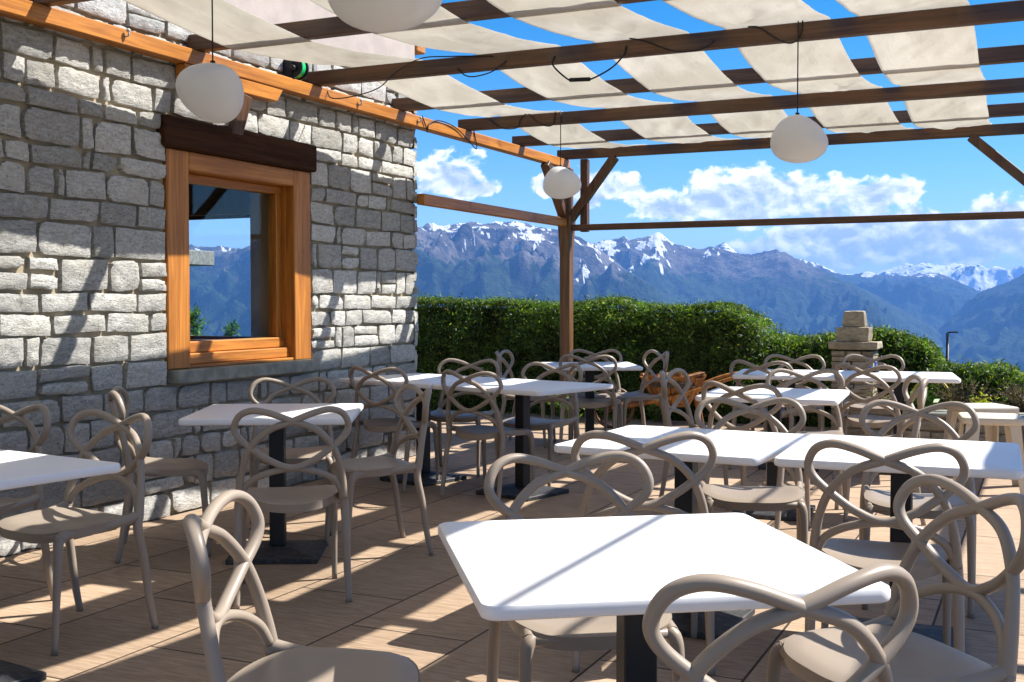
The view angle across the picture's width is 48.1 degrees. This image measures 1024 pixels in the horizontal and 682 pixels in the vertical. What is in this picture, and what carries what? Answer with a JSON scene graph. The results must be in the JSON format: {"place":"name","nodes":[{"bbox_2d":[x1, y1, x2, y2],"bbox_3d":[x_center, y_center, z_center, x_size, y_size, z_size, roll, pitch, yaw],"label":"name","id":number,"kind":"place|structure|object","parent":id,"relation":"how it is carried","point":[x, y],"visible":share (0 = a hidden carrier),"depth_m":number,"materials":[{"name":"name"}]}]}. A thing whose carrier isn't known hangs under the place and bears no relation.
{"place":"outdoors","nodes":[
{"label":"outdoors","id":0,"kind":"place"},
{"bbox_2d":[189,221,692,335],"bbox_3d":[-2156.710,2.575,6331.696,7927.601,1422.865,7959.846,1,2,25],"label":"mountain range","id":1,"kind":"structure","parent":0,"point":[514,259],"depth_m":5917.07,"materials":[{"name":"blue stone"}]},
{"bbox_2d":[0,410,1023,681],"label":"terrace floor","id":2,"kind":"structure","parent":0,"point":[412,598],"depth_m":5.09,"materials":[{"name":"brown wood"}]},
{"bbox_2d":[0,404,52,600],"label":"dining chair","id":3,"kind":"object","parent":2,"relation":"on","point":[9,505],"visible":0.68,"depth_m":4.95,"materials":[{"name":"beige plastic"}]},
{"bbox_2d":[0,449,120,681],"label":"cafe table","id":4,"kind":"object","parent":2,"relation":"on","point":[18,469],"visible":1,"depth_m":3.89,"materials":[{"name":"white plastic"},{"name":"black metal"}]},
{"bbox_2d":[0,409,158,655],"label":"dining chair","id":5,"kind":"object","parent":2,"relation":"on","point":[59,525],"visible":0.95,"depth_m":4.52,"materials":[{"name":"beige plastic"}]},
{"bbox_2d":[107,386,210,563],"bbox_3d":[-1.825,0.668,5.954,0.500,0.855,0.509,-1,2,-15],"label":"dining chair","id":6,"kind":"object","parent":2,"relation":"on","point":[179,467],"visible":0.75,"depth_m":5.80,"materials":[{"name":"beige plastic"}]},
{"bbox_2d":[0,0,424,557],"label":"stone house","id":7,"kind":"structure","parent":2,"relation":"on","point":[120,168],"depth_m":6.92,"materials":[{"name":"stone"}]},
{"bbox_2d":[189,214,250,339],"bbox_3d":[-2.617,-0.559,10.120,1.100,1.170,0.060,1,2,25],"label":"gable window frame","id":8,"kind":"structure","parent":7,"relation":"in","point":[234,216],"depth_m":10.06,"materials":[{"name":"brown wood"}]},
{"bbox_2d":[163,148,310,369],"bbox_3d":[-1.834,-0.515,7.581,0.187,1.330,1.477,1,2,25],"label":"window","id":9,"kind":"structure","parent":7,"relation":"in","point":[289,293],"depth_m":7.69,"materials":[{"name":"orange wood"}]},
{"bbox_2d":[178,403,362,564],"bbox_3d":[-1.199,0.725,5.877,0.820,0.740,0.820,0,2,-3],"label":"cafe table","id":10,"kind":"object","parent":2,"relation":"on","point":[278,547],"visible":0.66,"depth_m":5.83,"materials":[{"name":"white plastic"},{"name":"black metal"}]},
{"bbox_2d":[231,406,351,608],"bbox_3d":[-0.980,0.698,5.086,0.509,0.855,0.500,0,2,-13],"label":"dining chair","id":11,"kind":"object","parent":2,"relation":"on","point":[298,499],"visible":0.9,"depth_m":4.92,"materials":[{"name":"beige plastic"}]},
{"bbox_2d":[248,377,335,535],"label":"dining chair","id":12,"kind":"object","parent":2,"relation":"on","point":[296,455],"visible":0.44,"depth_m":6.66,"materials":[{"name":"beige plastic"}]},
{"bbox_2d":[183,490,420,681],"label":"dining chair","id":13,"kind":"object","parent":2,"relation":"on","point":[282,661],"visible":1,"depth_m":2.67,"materials":[{"name":"beige plastic"}]},
{"bbox_2d":[324,384,433,555],"bbox_3d":[-0.688,0.666,5.999,0.500,0.855,0.509,-1,2,-23],"label":"dining chair","id":14,"kind":"object","parent":2,"relation":"on","point":[390,464],"visible":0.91,"depth_m":5.98,"materials":[{"name":"beige plastic"}]},
{"bbox_2d":[349,366,439,492],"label":"dining chair","id":15,"kind":"object","parent":2,"relation":"on","point":[383,425],"visible":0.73,"depth_m":7.92,"materials":[{"name":"beige plastic"}]},
{"bbox_2d":[339,373,504,486],"bbox_3d":[-0.644,0.640,8.330,0.940,0.740,0.820,2,3,40],"label":"cafe table","id":16,"kind":"object","parent":2,"relation":"on","point":[422,381],"visible":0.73,"depth_m":8.28,"materials":[{"name":"white plastic"},{"name":"black metal"}]},
{"bbox_2d":[430,358,499,476],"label":"dining chair","id":17,"kind":"object","parent":2,"relation":"on","point":[438,415],"visible":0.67,"depth_m":8.85,"materials":[{"name":"beige plastic"}]},
{"bbox_2d":[439,369,534,498],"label":"dining chair","id":18,"kind":"object","parent":2,"relation":"on","point":[483,433],"visible":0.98,"depth_m":7.48,"materials":[{"name":"beige plastic"}]},
{"bbox_2d":[0,0,1023,415],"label":"pergola","id":19,"kind":"object","parent":2,"relation":"on","point":[256,82],"visible":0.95,"depth_m":8.45,"materials":[{"name":"brown wood"}]},
{"bbox_2d":[175,0,243,123],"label":"pendant lamp","id":20,"kind":"object","parent":19,"relation":"hanging from","point":[212,91],"visible":1,"depth_m":5.37,"materials":[{"name":"white plastic"}]},
{"bbox_2d":[283,60,308,79],"bbox_3d":[-1.482,-1.898,7.944,0.156,0.185,0.260,1,2,17],"label":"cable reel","id":21,"kind":"object","parent":19,"relation":"on","point":[296,70],"visible":0.65,"depth_m":7.87,"materials":[{"name":"black plastic"}]},
{"bbox_2d":[123,0,646,148],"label":"canvas strip","id":22,"kind":"object","parent":19,"relation":"attached to","point":[236,28],"visible":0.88,"depth_m":7.23,"materials":[{"name":"beige fabric"}]},
{"bbox_2d":[328,0,442,32],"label":"pendant lamp","id":23,"kind":"object","parent":19,"relation":"hanging from","point":[382,16],"visible":1,"depth_m":3.41,"materials":[{"name":"white plastic"}]},
{"bbox_2d":[327,55,492,98],"bbox_3d":[-0.752,-1.805,7.825,1.402,0.217,0.105,1,2,31],"label":"cable","id":24,"kind":"object","parent":19,"relation":"attached to","point":[408,64],"visible":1,"depth_m":7.75,"materials":[{"name":"black rubber"}]},
{"bbox_2d":[422,115,476,148],"bbox_3d":[-0.528,-1.790,9.886,0.020,0.168,0.999,1,2,25],"label":"cable","id":25,"kind":"object","parent":19,"relation":"attached to","point":[427,127],"visible":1,"depth_m":9.91,"materials":[{"name":"black rubber"}]},
{"bbox_2d":[457,61,505,76],"bbox_3d":[-0.202,-1.781,7.536,0.365,0.093,0.019,1,2,25],"label":"cable","id":26,"kind":"object","parent":19,"relation":"hanging from","point":[482,74],"visible":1,"depth_m":7.53,"materials":[{"name":"black rubber"}]},
{"bbox_2d":[487,111,555,128],"bbox_3d":[0.074,-1.914,10.001,0.667,0.132,0.008,1,2,25],"label":"cable","id":27,"kind":"object","parent":19,"relation":"attached to","point":[521,118],"visible":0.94,"depth_m":9.98,"materials":[{"name":"black rubber"}]},
{"bbox_2d":[310,0,739,143],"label":"canvas strip","id":28,"kind":"object","parent":19,"relation":"attached to","point":[442,28],"visible":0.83,"depth_m":7.95,"materials":[{"name":"beige fabric"}]},
{"bbox_2d":[543,111,580,198],"bbox_3d":[0.430,-1.594,9.850,0.331,0.749,0.290,0,2,0],"label":"pendant lamp","id":29,"kind":"object","parent":19,"relation":"hanging from","point":[560,182],"visible":1,"depth_m":9.76,"materials":[{"name":"white plastic"}]},
{"bbox_2d":[552,46,626,81],"bbox_3d":[0.482,-1.735,7.225,0.507,0.200,0.026,1,2,25],"label":"cable","id":30,"kind":"object","parent":19,"relation":"hanging from","point":[582,79],"visible":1,"depth_m":7.23,"materials":[{"name":"black rubber"}]},
{"bbox_2d":[487,0,787,137],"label":"canvas strip","id":31,"kind":"object","parent":19,"relation":"attached to","point":[699,76],"visible":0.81,"depth_m":7.47,"materials":[{"name":"beige fabric"}]},
{"bbox_2d":[629,38,714,51],"bbox_3d":[0.971,-1.813,6.995,0.544,0.123,0.008,1,2,25],"label":"cable","id":32,"kind":"object","parent":19,"relation":"attached to","point":[670,49],"visible":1,"depth_m":7.00,"materials":[{"name":"black rubber"}]},
{"bbox_2d":[748,20,802,43],"bbox_3d":[1.544,-1.798,6.729,0.325,0.129,0.009,1,2,25],"label":"cable","id":33,"kind":"object","parent":19,"relation":"hanging from","point":[778,38],"visible":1,"depth_m":6.71,"materials":[{"name":"black rubber"}]},
{"bbox_2d":[662,0,913,132],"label":"canvas strip","id":34,"kind":"object","parent":19,"relation":"attached to","point":[826,65],"visible":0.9,"depth_m":7.38,"materials":[{"name":"beige fabric"}]},
{"bbox_2d":[770,21,827,162],"bbox_3d":[1.673,-1.447,6.679,0.331,0.821,0.290,0,2,0],"label":"pendant lamp","id":35,"kind":"object","parent":19,"relation":"hanging from","point":[796,138],"visible":1,"depth_m":6.59,"materials":[{"name":"white plastic"}]},
{"bbox_2d":[836,0,991,129],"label":"canvas strip","id":36,"kind":"object","parent":19,"relation":"attached to","point":[934,56],"visible":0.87,"depth_m":7.31,"materials":[{"name":"beige fabric"}]},
{"bbox_2d":[432,378,612,501],"bbox_3d":[0.071,0.660,7.734,0.940,0.740,0.820,2,3,40],"label":"cafe table","id":37,"kind":"object","parent":2,"relation":"on","point":[522,390],"visible":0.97,"depth_m":7.69,"materials":[{"name":"white plastic"},{"name":"black metal"}]},
{"bbox_2d":[495,350,555,447],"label":"dining chair","id":38,"kind":"object","parent":2,"relation":"on","point":[505,397],"visible":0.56,"depth_m":10.25,"materials":[{"name":"beige plastic"}]},
{"bbox_2d":[496,362,582,486],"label":"dining chair","id":39,"kind":"object","parent":2,"relation":"on","point":[540,424],"visible":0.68,"depth_m":8.22,"materials":[{"name":"beige plastic"}]},
{"bbox_2d":[542,379,599,419],"bbox_3d":[0.616,0.617,12.197,0.757,0.530,0.800,1,2,25],"label":"fern","id":40,"kind":"object","parent":2,"relation":"on","point":[556,405],"visible":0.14,"depth_m":12.18,"materials":[{"name":"green plant"}]},
{"bbox_2d":[484,451,684,681],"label":"dining chair","id":41,"kind":"object","parent":2,"relation":"on","point":[582,634],"visible":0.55,"depth_m":3.29,"materials":[{"name":"beige plastic"}]},
{"bbox_2d":[558,354,622,453],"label":"dining chair","id":42,"kind":"object","parent":2,"relation":"on","point":[593,403],"visible":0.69,"depth_m":9.65,"materials":[{"name":"beige plastic"}]},
{"bbox_2d":[542,362,642,431],"bbox_3d":[0.686,0.576,10.149,0.820,0.740,0.820,0,2,-3],"label":"cafe table","id":43,"kind":"object","parent":2,"relation":"on","point":[588,369],"visible":0.5,"depth_m":10.11,"materials":[{"name":"white plastic"},{"name":"black metal"}]},
{"bbox_2d":[568,349,622,439],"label":"dining chair","id":44,"kind":"object","parent":2,"relation":"on","point":[596,396],"visible":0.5,"depth_m":10.67,"materials":[{"name":"beige plastic"}]},
{"bbox_2d":[596,391,611,420],"bbox_3d":[0.973,0.697,12.587,0.434,0.332,0.368,0,2,10],"label":"fern","id":45,"kind":"object","parent":2,"relation":"on","point":[601,415],"visible":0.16,"depth_m":12.52,"materials":[{"name":"green plant"}]},
{"bbox_2d":[604,350,668,430],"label":"dining chair","id":46,"kind":"object","parent":2,"relation":"on","point":[640,396],"visible":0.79,"depth_m":10.44,"materials":[{"name":"beige plastic"}]},
{"bbox_2d":[571,430,716,675],"bbox_3d":[0.475,0.729,4.194,0.509,0.855,0.500,0,2,5],"label":"dining chair","id":47,"kind":"object","parent":2,"relation":"on","point":[651,449],"visible":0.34,"depth_m":3.98,"materials":[{"name":"beige plastic"}]},
{"bbox_2d":[644,404,661,421],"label":"fern","id":48,"kind":"object","parent":2,"relation":"on","point":[657,416],"visible":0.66,"depth_m":12.30,"materials":[{"name":"green plant"}]},
{"bbox_2d":[438,513,890,681],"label":"cafe table","id":49,"kind":"object","parent":2,"relation":"on","point":[624,570],"visible":0.99,"depth_m":2.48,"materials":[{"name":"white plastic"},{"name":"black metal"}]},
{"bbox_2d":[594,371,737,427],"bbox_3d":[1.667,0.600,11.669,1.700,0.603,0.572,0,2,5],"label":"wooden wheelbarrow","id":50,"kind":"object","parent":2,"relation":"on","point":[698,382],"visible":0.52,"depth_m":11.54,"materials":[{"name":"orange wood"}]},
{"bbox_2d":[554,425,806,639],"bbox_3d":[0.706,0.768,4.663,0.820,0.740,0.820,1,2,28],"label":"cafe table","id":51,"kind":"object","parent":2,"relation":"on","point":[745,448],"visible":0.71,"depth_m":4.54,"materials":[{"name":"white plastic"},{"name":"black metal"}]},
{"bbox_2d":[659,368,746,509],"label":"dining chair","id":52,"kind":"object","parent":2,"relation":"on","point":[665,378],"visible":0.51,"depth_m":7.50,"materials":[{"name":"beige plastic"}]},
{"bbox_2d":[694,396,807,544],"bbox_3d":[1.079,0.695,5.166,0.509,0.855,0.500,0,2,8],"label":"dining chair","id":53,"kind":"object","parent":2,"relation":"on","point":[760,498],"visible":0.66,"depth_m":5.18,"materials":[{"name":"beige plastic"}]},
{"bbox_2d":[701,381,810,530],"bbox_3d":[1.386,0.648,6.526,0.509,0.855,0.500,2,3,41],"label":"dining chair","id":54,"kind":"object","parent":2,"relation":"on","point":[739,393],"visible":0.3,"depth_m":6.34,"materials":[{"name":"beige plastic"}]},
{"bbox_2d":[728,360,804,473],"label":"dining chair","id":55,"kind":"object","parent":2,"relation":"on","point":[752,417],"visible":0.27,"depth_m":8.70,"materials":[{"name":"beige plastic"}]},
{"bbox_2d":[695,387,849,520],"bbox_3d":[1.604,0.685,7.023,0.820,0.740,0.820,1,2,21],"label":"cafe table","id":56,"kind":"object","parent":2,"relation":"on","point":[832,397],"visible":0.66,"depth_m":6.87,"materials":[{"name":"white plastic"},{"name":"black metal"}]},
{"bbox_2d":[642,563,918,681],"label":"dining chair","id":57,"kind":"object","parent":2,"relation":"on","point":[813,605],"visible":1,"depth_m":1.90,"materials":[{"name":"beige plastic"}]},
{"bbox_2d":[732,369,844,471],"bbox_3d":[2.178,0.617,8.994,0.820,0.740,0.820,1,2,17],"label":"cafe table","id":58,"kind":"object","parent":2,"relation":"on","point":[759,375],"visible":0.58,"depth_m":8.74,"materials":[{"name":"white plastic"},{"name":"black metal"}]},
{"bbox_2d":[763,354,825,431],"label":"dining chair","id":59,"kind":"object","parent":2,"relation":"on","point":[820,407],"visible":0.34,"depth_m":9.63,"materials":[{"name":"beige plastic"}]},
{"bbox_2d":[765,368,845,509],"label":"dining chair","id":60,"kind":"object","parent":2,"relation":"on","point":[837,421],"visible":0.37,"depth_m":7.58,"materials":[{"name":"beige plastic"}]},
{"bbox_2d":[828,311,882,429],"bbox_3d":[3.434,0.299,11.487,0.490,1.204,0.411,1,2,25],"label":"stone barbecue","id":61,"kind":"object","parent":2,"relation":"on","point":[854,334],"visible":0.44,"depth_m":11.35,"materials":[{"name":"beige stone"}]},
{"bbox_2d":[842,354,904,434],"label":"dining chair","id":62,"kind":"object","parent":2,"relation":"on","point":[857,407],"visible":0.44,"depth_m":9.62,"materials":[{"name":"beige plastic"}]},
{"bbox_2d":[832,363,919,479],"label":"dining chair","id":63,"kind":"object","parent":2,"relation":"on","point":[873,421],"visible":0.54,"depth_m":8.18,"materials":[{"name":"beige plastic"}]},
{"bbox_2d":[834,374,928,525],"bbox_3d":[2.227,0.635,6.907,0.500,0.855,0.509,0,2,9],"label":"dining chair","id":64,"kind":"object","parent":2,"relation":"on","point":[920,392],"visible":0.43,"depth_m":6.76,"materials":[{"name":"beige plastic"}]},
{"bbox_2d":[803,439,969,681],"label":"dining chair","id":65,"kind":"object","parent":2,"relation":"on","point":[857,554],"visible":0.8,"depth_m":3.70,"materials":[{"name":"beige plastic"}]},
{"bbox_2d":[766,474,1023,681],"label":"dining chair","id":66,"kind":"object","parent":2,"relation":"on","point":[833,654],"visible":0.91,"depth_m":2.78,"materials":[{"name":"beige plastic"}]},
{"bbox_2d":[774,434,1023,647],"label":"cafe table","id":67,"kind":"object","parent":2,"relation":"on","point":[995,460],"visible":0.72,"depth_m":4.22,"materials":[{"name":"white laminate"}]},
{"bbox_2d":[843,371,960,474],"bbox_3d":[2.950,0.625,8.757,0.820,0.740,0.820,1,2,17],"label":"cafe table","id":68,"kind":"object","parent":2,"relation":"on","point":[932,377],"visible":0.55,"depth_m":8.62,"materials":[{"name":"white plastic"},{"name":"black metal"}]},
{"bbox_2d":[859,399,978,618],"bbox_3d":[1.762,0.702,4.989,0.509,0.855,0.500,1,2,19],"label":"dining chair","id":69,"kind":"object","parent":2,"relation":"on","point":[872,501],"visible":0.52,"depth_m":5.06,"materials":[{"name":"beige plastic"}]},
{"bbox_2d":[847,409,1023,441],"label":"stone planter","id":70,"kind":"object","parent":2,"relation":"on","point":[929,429],"visible":0.12,"depth_m":9.86,"materials":[{"name":"stone"}]},
{"bbox_2d":[860,387,890,399],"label":"heather plant","id":71,"kind":"object","parent":70,"relation":"on","point":[884,396],"visible":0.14,"depth_m":10.56,"materials":[{"name":"brown plant"}]},
{"bbox_2d":[904,387,940,408],"bbox_3d":[3.631,0.575,10.225,0.382,0.349,0.413,-1,2,-19],"label":"broadleaf plant","id":72,"kind":"object","parent":70,"relation":"in","point":[930,401],"visible":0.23,"depth_m":10.16,"materials":[{"name":"green plant"}]},
{"bbox_2d":[909,383,951,400],"bbox_3d":[3.769,0.500,10.347,0.368,0.345,0.021,1,2,25],"label":"garden hose","id":73,"kind":"object","parent":70,"relation":"in","point":[918,384],"visible":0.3,"depth_m":10.37,"materials":[{"name":"rubber"}]},
{"bbox_2d":[932,375,1006,402],"bbox_3d":[4.074,0.483,10.240,0.636,0.395,0.583,1,2,25],"label":"heather plant","id":74,"kind":"object","parent":70,"relation":"on","point":[956,396],"visible":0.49,"depth_m":10.25,"materials":[{"name":"green plant"}]},
{"bbox_2d":[969,388,997,402],"bbox_3d":[4.146,0.545,10.080,0.257,0.283,0.162,1,2,25],"label":"lime flower","id":75,"kind":"object","parent":70,"relation":"on","point":[983,401],"visible":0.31,"depth_m":10.09,"materials":[{"name":"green plant"}]},
{"bbox_2d":[991,379,1023,412],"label":"heather plant","id":76,"kind":"object","parent":70,"relation":"on","point":[1019,404],"visible":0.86,"depth_m":10.08,"materials":[{"name":"green plant"}]},
{"bbox_2d":[943,403,1018,441],"bbox_3d":[3.556,0.741,8.689,0.450,0.512,0.450,0,2,-5],"label":"garden stool","id":77,"kind":"object","parent":2,"relation":"on","point":[991,433],"visible":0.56,"depth_m":8.77,"materials":[{"name":"beige plastic"}]},
{"bbox_2d":[953,412,1023,494],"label":"garden stool","id":78,"kind":"object","parent":2,"relation":"on","point":[1012,424],"visible":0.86,"depth_m":7.75,"materials":[{"name":"beige plastic"}]},
{"bbox_2d":[189,0,1023,273],"label":"sky","id":79,"kind":"structure","parent":0,"point":[951,175],"materials":[{"name":"blue"}]},
{"bbox_2d":[594,232,943,366],"bbox_3d":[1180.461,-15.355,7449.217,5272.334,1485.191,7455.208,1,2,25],"label":"mountain range","id":80,"kind":"structure","parent":0,"point":[795,295],"depth_m":7772.05,"materials":[{"name":"blue stone"}]},
{"bbox_2d":[715,242,979,329],"bbox_3d":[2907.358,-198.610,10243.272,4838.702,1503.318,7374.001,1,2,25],"label":"mountain range","id":81,"kind":"structure","parent":0,"point":[937,301],"depth_m":9729.88,"materials":[{"name":"blue stone"}]},
{"bbox_2d":[866,361,879,372],"bbox_3d":[2.834,0.203,9.016,0.110,0.085,0.110,1,2,25],"label":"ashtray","id":82,"kind":"object","parent":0,"point":[876,371],"visible":0.56,"depth_m":8.99,"materials":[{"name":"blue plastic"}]},
{"bbox_2d":[855,262,1023,291],"bbox_3d":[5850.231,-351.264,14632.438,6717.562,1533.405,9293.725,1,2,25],"label":"mountain range","id":83,"kind":"structure","parent":0,"point":[978,278],"depth_m":14817.66,"materials":[{"name":"white snow"}]},
{"bbox_2d":[938,273,1023,371],"bbox_3d":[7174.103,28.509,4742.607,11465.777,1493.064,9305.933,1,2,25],"label":"mountain range","id":84,"kind":"structure","parent":0,"point":[987,324],"depth_m":7050.52,"materials":[{"name":"blue stone"}]},
{"bbox_3d":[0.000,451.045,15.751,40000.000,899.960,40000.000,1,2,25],"label":"ground","id":85,"kind":"structure","parent":0,"visible":0},
{"bbox_2d":[190,303,209,335],"bbox_3d":[-8.598,2.167,30.915,2.774,6.461,3.386,-1,2,-18],"label":"larch tree","id":86,"kind":"object","parent":85,"relation":"on","point":[194,315],"visible":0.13,"depth_m":30.59,"materials":[{"name":"green plant"}]},
{"bbox_2d":[189,250,213,265],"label":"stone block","id":87,"kind":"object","parent":85,"relation":"on","point":[200,258],"visible":0.1,"depth_m":46.80,"materials":[{"name":"grey stone"}]},
{"bbox_2d":[222,318,240,335],"bbox_3d":[-7.415,2.249,29.899,1.718,5.741,1.728,1,2,25],"label":"larch tree","id":88,"kind":"object","parent":85,"relation":"on","point":[231,331],"visible":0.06,"depth_m":29.80,"materials":[{"name":"green plant"}]},
{"bbox_2d":[412,292,786,423],"bbox_3d":[0.149,0.268,13.495,6.026,1.796,1.502,1,2,25],"label":"hedge","id":89,"kind":"object","parent":85,"relation":"on","point":[712,343],"visible":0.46,"depth_m":12.86,"materials":[{"name":"green plant"}]},
{"bbox_2d":[752,326,843,426],"bbox_3d":[3.213,0.517,12.270,1.463,1.378,1.358,1,2,25],"label":"hedge","id":90,"kind":"object","parent":85,"relation":"on","point":[793,346],"visible":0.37,"depth_m":12.09,"materials":[{"name":"green plant"}]},
{"bbox_2d":[870,323,951,403],"bbox_3d":[4.098,0.517,11.958,1.188,1.406,1.184,1,2,25],"label":"hedge","id":91,"kind":"object","parent":85,"relation":"on","point":[916,353],"visible":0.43,"depth_m":11.77,"materials":[{"name":"green plant"}]},
{"bbox_2d":[946,331,957,360],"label":"street lamp","id":92,"kind":"object","parent":85,"relation":"on","point":[947,346],"visible":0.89,"depth_m":57.30,"materials":[{"name":"grey metal"}]},
{"bbox_2d":[925,356,1023,408],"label":"hedge","id":93,"kind":"object","parent":85,"relation":"on","point":[978,372],"visible":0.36,"depth_m":10.91,"materials":[{"name":"green plant"}]}
]}

